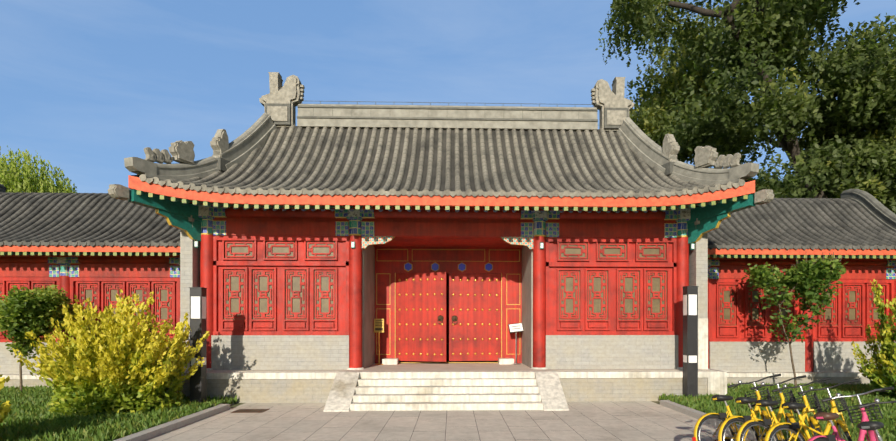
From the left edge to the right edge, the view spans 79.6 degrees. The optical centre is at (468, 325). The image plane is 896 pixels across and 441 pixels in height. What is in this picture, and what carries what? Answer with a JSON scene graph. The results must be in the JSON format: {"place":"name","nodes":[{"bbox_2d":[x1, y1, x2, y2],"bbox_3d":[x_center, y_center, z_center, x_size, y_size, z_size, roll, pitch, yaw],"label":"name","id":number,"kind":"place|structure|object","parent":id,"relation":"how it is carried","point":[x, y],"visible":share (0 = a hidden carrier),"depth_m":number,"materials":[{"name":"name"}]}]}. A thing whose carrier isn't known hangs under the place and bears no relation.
{"place":"outdoors","nodes":[
{"label":"outdoors","id":0,"kind":"place"},
{"bbox_2d":[0,257,179,387],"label":"wall","id":1,"kind":"structure","parent":0,"point":[100,282],"depth_m":16.66,"materials":[{"name":"red wood"}]},
{"bbox_2d":[0,192,179,246],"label":"wing roof","id":2,"kind":"structure","parent":1,"relation":"on","point":[66,219],"depth_m":17.26,"materials":[{"name":"grey tile"}]},
{"bbox_2d":[0,184,179,257],"bbox_3d":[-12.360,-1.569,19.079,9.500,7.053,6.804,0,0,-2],"label":"roof eaves","id":3,"kind":"object","parent":1,"relation":"on","point":[168,251],"visible":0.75,"depth_m":15.75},
{"bbox_2d":[230,401,659,408],"bbox_3d":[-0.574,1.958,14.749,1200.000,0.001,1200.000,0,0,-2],"label":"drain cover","id":4,"kind":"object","parent":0,"point":[238,404],"depth_m":13.37,"materials":[{"name":"metal"}]},
{"bbox_2d":[0,145,76,192],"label":"tree","id":5,"kind":"object","parent":4,"relation":"on","point":[12,173],"visible":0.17,"depth_m":31.22,"materials":[{"name":"green plant"}]},
{"bbox_2d":[12,289,209,416],"bbox_3d":[-7.725,0.573,11.973,3.443,2.819,3.454,0,0,-2],"label":"shrub","id":6,"kind":"object","parent":4,"relation":"on","point":[83,356],"depth_m":11.14,"materials":[{"name":"yellow plant"}]},
{"bbox_2d":[0,385,238,440],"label":"grass","id":7,"kind":"structure","parent":4,"relation":"on","point":[31,417],"depth_m":10.31,"materials":[{"name":"green plant"}]},
{"bbox_2d":[114,400,781,440],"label":"kerbs","id":8,"kind":"structure","parent":4,"relation":"on","point":[150,433],"depth_m":10.65,"materials":[{"name":"stone"}]},
{"bbox_2d":[179,355,726,402],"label":"platform","id":9,"kind":"structure","parent":4,"relation":"on","point":[279,386],"depth_m":13.89,"materials":[{"name":"grey stone"}]},
{"bbox_2d":[374,319,383,364],"bbox_3d":[-2.746,0.484,16.434,0.294,1.400,0.294,0,0,32],"label":"sign stand","id":10,"kind":"object","parent":9,"relation":"on","point":[379,325],"visible":0.94,"depth_m":16.42,"materials":[{"name":"orange"}]},
{"bbox_2d":[180,204,707,369],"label":"gate hall","id":11,"kind":"structure","parent":9,"relation":"on","point":[298,289],"depth_m":14.71,"materials":[{"name":"red paint"}]},
{"bbox_2d":[396,272,446,361],"bbox_3d":[-1.503,-0.275,16.692,1.645,2.755,0.188,0,0,14],"label":"door leaf","id":12,"kind":"object","parent":11,"relation":"attached to","point":[421,316],"visible":1,"depth_m":16.68,"materials":[{"name":"red wood"}]},
{"bbox_2d":[108,72,773,243],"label":"roof ornaments","id":13,"kind":"object","parent":11,"relation":"on","point":[279,102],"visible":0.94,"depth_m":14.34,"materials":[{"name":"grey stone"}]},
{"bbox_2d":[128,175,754,212],"bbox_3d":[-0.637,-3.290,16.857,15.100,0.864,7.783,0,0,-2],"label":"eave","id":14,"kind":"object","parent":11,"relation":"on","point":[390,203],"visible":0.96,"depth_m":13.26,"materials":[{"name":"orange"}]},
{"bbox_2d":[131,132,752,207],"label":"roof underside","id":15,"kind":"structure","parent":14,"relation":"on","point":[624,139],"depth_m":16.54,"materials":[{"name":"tile"}]},
{"bbox_2d":[139,124,744,197],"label":"roof tiles","id":16,"kind":"object","parent":15,"relation":"on","point":[375,161],"visible":0.96,"depth_m":15.77,"materials":[{"name":"grey tile"}]},
{"bbox_2d":[137,104,746,184],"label":"ridges","id":17,"kind":"object","parent":16,"relation":"on","point":[244,145],"visible":0.81,"depth_m":17.47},
{"bbox_2d":[449,273,500,360],"bbox_3d":[0.201,-0.275,16.912,1.645,2.755,0.188,0,0,-6],"label":"door leaf","id":18,"kind":"object","parent":11,"relation":"attached to","point":[474,316],"visible":1,"depth_m":16.91,"materials":[{"name":"red wood"}]},
{"bbox_2d":[508,323,523,364],"bbox_3d":[1.452,0.542,16.561,0.432,1.284,0.298,0,0,-18],"label":"sign stand","id":19,"kind":"object","parent":9,"relation":"on","point":[515,327],"visible":0.94,"depth_m":16.55,"materials":[{"name":"silver metal"}]},
{"bbox_2d":[625,0,895,213],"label":"tree","id":20,"kind":"object","parent":4,"relation":"on","point":[654,110],"depth_m":33.34,"materials":[{"name":"green plant"}]},
{"bbox_2d":[659,382,895,440],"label":"grass","id":21,"kind":"structure","parent":4,"relation":"on","point":[706,403],"depth_m":12.36,"materials":[{"name":"green plant"}]},
{"bbox_2d":[742,252,847,385],"bbox_3d":[9.297,-0.092,15.487,2.223,4.006,2.421,0,0,-2],"label":"young tree","id":22,"kind":"object","parent":21,"relation":"on","point":[805,276],"depth_m":15.25,"materials":[{"name":"green plant"}]},
{"bbox_2d":[851,279,895,397],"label":"shrub","id":23,"kind":"object","parent":4,"relation":"on","point":[876,369],"depth_m":13.60,"materials":[{"name":"yellow plant"}]},
{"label":"tree wood","id":24,"kind":"object","parent":4,"relation":"on","visible":0},
{"bbox_2d":[747,170,889,197],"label":"tree","id":25,"kind":"object","parent":24,"relation":"attached to","point":[758,180],"depth_m":48.38,"materials":[{"name":"green plant"}]},
{"bbox_2d":[145,401,749,440],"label":"court paving","id":26,"kind":"structure","parent":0,"point":[615,421],"depth_m":10.53,"materials":[{"name":"grey stone"}]},
{"bbox_2d":[231,409,268,412],"bbox_3d":[-5.003,1.950,12.315,0.700,0.016,0.500,0,0,-2],"label":"drain cover","id":27,"kind":"object","parent":26,"relation":"on","point":[250,410],"visible":0.96,"depth_m":12.22,"materials":[{"name":"grey metal"}]},
{"bbox_2d":[323,371,568,411],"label":"steps","id":28,"kind":"structure","parent":26,"relation":"on","point":[425,390],"depth_m":13.06,"materials":[{"name":"stone"}]},
{"bbox_2d":[692,373,780,440],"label":"bicycle","id":29,"kind":"object","parent":26,"relation":"on","point":[721,417],"visible":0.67,"depth_m":7.96,"materials":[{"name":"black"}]},
{"bbox_2d":[718,375,805,440],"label":"bicycle","id":30,"kind":"object","parent":26,"relation":"on","point":[729,421],"visible":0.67,"depth_m":7.74,"materials":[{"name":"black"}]},
{"bbox_2d":[736,377,830,440],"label":"bicycle","id":31,"kind":"object","parent":26,"relation":"on","point":[767,424],"visible":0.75,"depth_m":7.46,"materials":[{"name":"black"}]},
{"bbox_2d":[764,379,859,440],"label":"bicycle","id":32,"kind":"object","parent":26,"relation":"on","point":[794,427],"visible":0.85,"depth_m":7.22,"materials":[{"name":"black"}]},
{"bbox_2d":[808,387,893,440],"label":"bicycle","id":33,"kind":"object","parent":26,"relation":"on","point":[825,416],"visible":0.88,"depth_m":6.55,"materials":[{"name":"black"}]},
{"bbox_2d":[857,398,895,440],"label":"bicycle","id":34,"kind":"object","parent":26,"relation":"on","point":[870,425],"visible":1,"depth_m":5.81,"materials":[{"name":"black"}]},
{"bbox_2d":[0,0,895,192],"label":"sky","id":35,"kind":"structure","parent":0,"point":[86,86],"materials":[{"name":"blue"}]},
{"bbox_2d":[595,0,895,203],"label":"tree","id":36,"kind":"object","parent":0,"point":[774,40],"depth_m":24.40,"materials":[{"name":"green plant"}]},
{"bbox_2d":[708,260,895,384],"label":"wall","id":37,"kind":"structure","parent":0,"point":[744,346],"depth_m":17.32,"materials":[{"name":"red wood"}]},
{"bbox_2d":[708,189,895,259],"bbox_3d":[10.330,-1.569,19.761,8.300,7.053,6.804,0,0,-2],"label":"roof eaves","id":38,"kind":"object","parent":37,"relation":"on","point":[874,207],"visible":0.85,"depth_m":16.44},
{"bbox_2d":[708,198,895,249],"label":"wing roof","id":39,"kind":"structure","parent":37,"relation":"on","point":[811,223],"depth_m":17.85,"materials":[{"name":"grey tile"}]},
{"label":"lawn","id":40,"kind":"structure","parent":0,"visible":0},
{"bbox_2d":[0,366,11,422],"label":"shrub","id":41,"kind":"object","parent":40,"relation":"on","point":[5,408],"visible":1,"depth_m":8.22,"materials":[{"name":"yellow plant"}]},
{"bbox_2d":[0,284,84,391],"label":"young tree","id":42,"kind":"object","parent":40,"relation":"on","point":[19,309],"depth_m":14.59,"materials":[{"name":"green plant"}]},
{"bbox_2d":[189,287,206,402],"bbox_3d":[-6.470,0.523,12.851,0.290,2.870,0.290,0,0,-2],"label":"lamp post","id":43,"kind":"object","parent":40,"relation":"on","point":[198,330],"visible":0.77,"depth_m":12.72,"materials":[{"name":"black metal"}]},
{"label":"lawn","id":44,"kind":"structure","parent":0,"visible":0},
{"bbox_2d":[683,286,697,396],"bbox_3d":[5.677,0.473,13.786,0.290,2.970,0.290,0,0,-2],"label":"lamp post","id":45,"kind":"object","parent":44,"relation":"on","point":[690,340],"visible":0.94,"depth_m":13.65,"materials":[{"name":"black metal"}]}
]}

